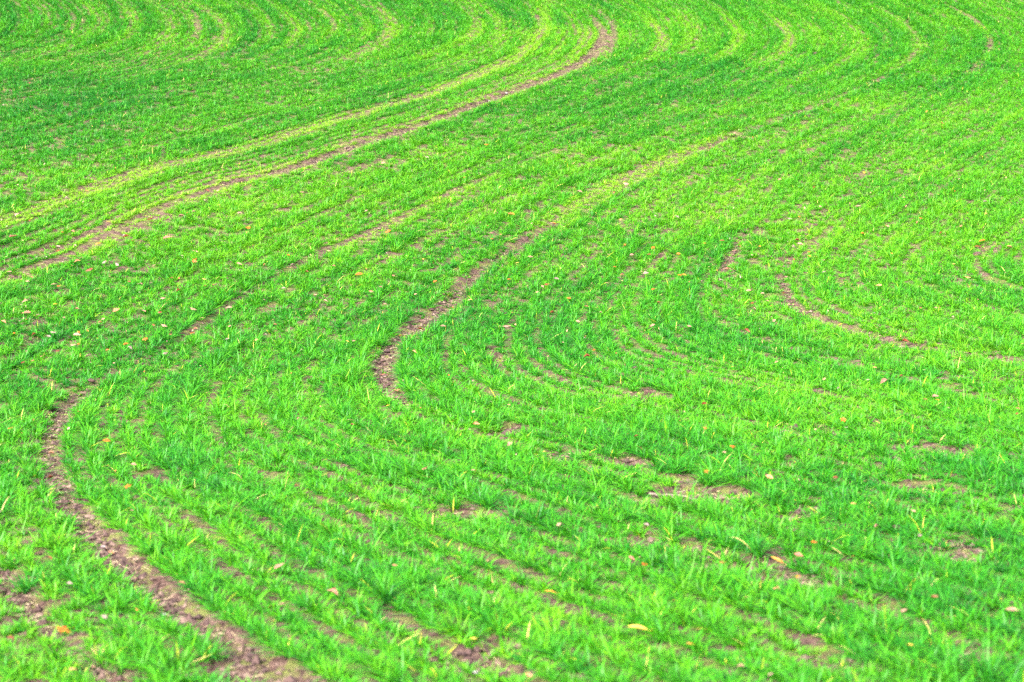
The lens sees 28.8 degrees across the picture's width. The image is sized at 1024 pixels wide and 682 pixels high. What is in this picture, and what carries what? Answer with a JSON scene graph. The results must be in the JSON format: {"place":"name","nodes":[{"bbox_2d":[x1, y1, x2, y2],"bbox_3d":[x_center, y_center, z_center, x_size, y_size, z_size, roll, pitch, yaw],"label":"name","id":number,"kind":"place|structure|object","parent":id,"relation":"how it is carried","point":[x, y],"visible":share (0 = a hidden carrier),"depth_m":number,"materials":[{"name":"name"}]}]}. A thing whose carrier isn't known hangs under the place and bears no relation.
{"place":"outdoors","nodes":[
{"label":"outdoors","id":0,"kind":"place"},
{"bbox_2d":[0,0,1023,681],"bbox_3d":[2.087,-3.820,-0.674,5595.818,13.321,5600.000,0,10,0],"label":"ground","id":1,"kind":"structure","parent":0,"point":[518,670],"depth_m":15.97,"materials":[{"name":"soil"}]},
{"bbox_2d":[36,620,47,626],"bbox_3d":[-1.891,1.142,8.013,0.047,0.029,0.037,-10,28,-14],"label":"soil clod","id":2,"kind":"object","parent":1,"relation":"on","point":[43,622],"visible":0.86,"depth_m":8.01,"materials":[{"name":"brown soil"}]},
{"bbox_2d":[55,626,73,632],"bbox_3d":[-1.757,1.134,7.829,0.090,0.020,0.081,-2,24,-29],"label":"fallen leaf","id":3,"kind":"object","parent":1,"relation":"on","point":[63,628],"visible":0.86,"depth_m":7.82,"materials":[{"name":"orange plant"}]},
{"bbox_2d":[69,399,77,403],"bbox_3d":[-2.951,0.410,13.403,0.066,0.034,0.043,-14,16,-16],"label":"soil clod","id":4,"kind":"object","parent":1,"relation":"on","point":[72,401],"visible":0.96,"depth_m":13.38,"materials":[{"name":"soil"}]},
{"bbox_2d":[230,656,238,660],"bbox_3d":[-1.023,1.175,7.343,0.037,0.022,0.026,2,15,16],"label":"soil clod","id":5,"kind":"object","parent":1,"relation":"on","point":[233,658],"visible":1,"depth_m":7.34,"materials":[{"name":"brown soil"}]},
{"bbox_2d":[236,178,244,182],"bbox_3d":[-3.087,-1.807,22.647,0.112,0.070,0.083,-18,0,-16],"label":"soil clod","id":6,"kind":"object","parent":1,"relation":"on","point":[240,180],"visible":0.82,"depth_m":22.62,"materials":[{"name":"soil"}]},
{"bbox_2d":[327,588,337,594],"bbox_3d":[-0.714,1.008,8.002,0.066,0.020,0.023,23,34,15],"label":"fallen leaf","id":7,"kind":"object","parent":1,"relation":"on","point":[334,592],"visible":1,"depth_m":8.01,"materials":[{"name":"beige plant"}]},
{"bbox_2d":[463,656,472,661],"bbox_3d":[-0.161,1.154,7.205,0.041,0.023,0.026,-7,22,26],"label":"soil clod","id":8,"kind":"object","parent":1,"relation":"on","point":[466,658],"visible":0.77,"depth_m":7.20,"materials":[{"name":"brown soil"}]},
{"bbox_2d":[498,671,507,676],"bbox_3d":[-0.034,1.135,6.788,0.041,0.018,0.025,-8,10,22],"label":"soil clod","id":9,"kind":"object","parent":1,"relation":"on","point":[501,673],"visible":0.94,"depth_m":6.78,"materials":[{"name":"soil"}]},
{"bbox_2d":[0,13,1015,679],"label":"straw chaff","id":10,"kind":"object","parent":1,"relation":"on","point":[376,385],"visible":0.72,"depth_m":10.09,"materials":[{"name":"beige plant"}]},
{"bbox_2d":[501,429,517,435],"bbox_3d":[-0.015,0.564,12.056,0.105,0.063,0.084,-8,7,1],"label":"soil clod","id":11,"kind":"object","parent":1,"relation":"on","point":[504,432],"visible":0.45,"depth_m":12.04,"materials":[{"name":"soil"}]},
{"bbox_2d":[0,7,1022,674],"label":"leaf litter","id":12,"kind":"object","parent":1,"relation":"on","point":[440,301],"visible":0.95,"depth_m":18.37,"materials":[{"name":"brown plant"}]},
{"bbox_2d":[0,0,1023,681],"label":"grass","id":13,"kind":"structure","parent":1,"relation":"on","point":[770,406],"depth_m":15.55,"materials":[{"name":"green plant"}]},
{"bbox_2d":[627,625,652,629],"bbox_3d":[0.464,1.037,7.205,0.099,0.012,0.018,9,35,13],"label":"fallen leaf","id":14,"kind":"object","parent":1,"relation":"on","point":[639,626],"visible":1,"depth_m":7.21,"materials":[{"name":"yellow plant"}]},
{"bbox_2d":[1005,607,1018,610],"bbox_3d":[1.812,0.970,7.201,0.062,0.008,0.032,1,19,31],"label":"fallen leaf","id":15,"kind":"object","parent":1,"relation":"on","point":[1012,608],"visible":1,"depth_m":7.21,"materials":[{"name":"beige plant"}]}
]}

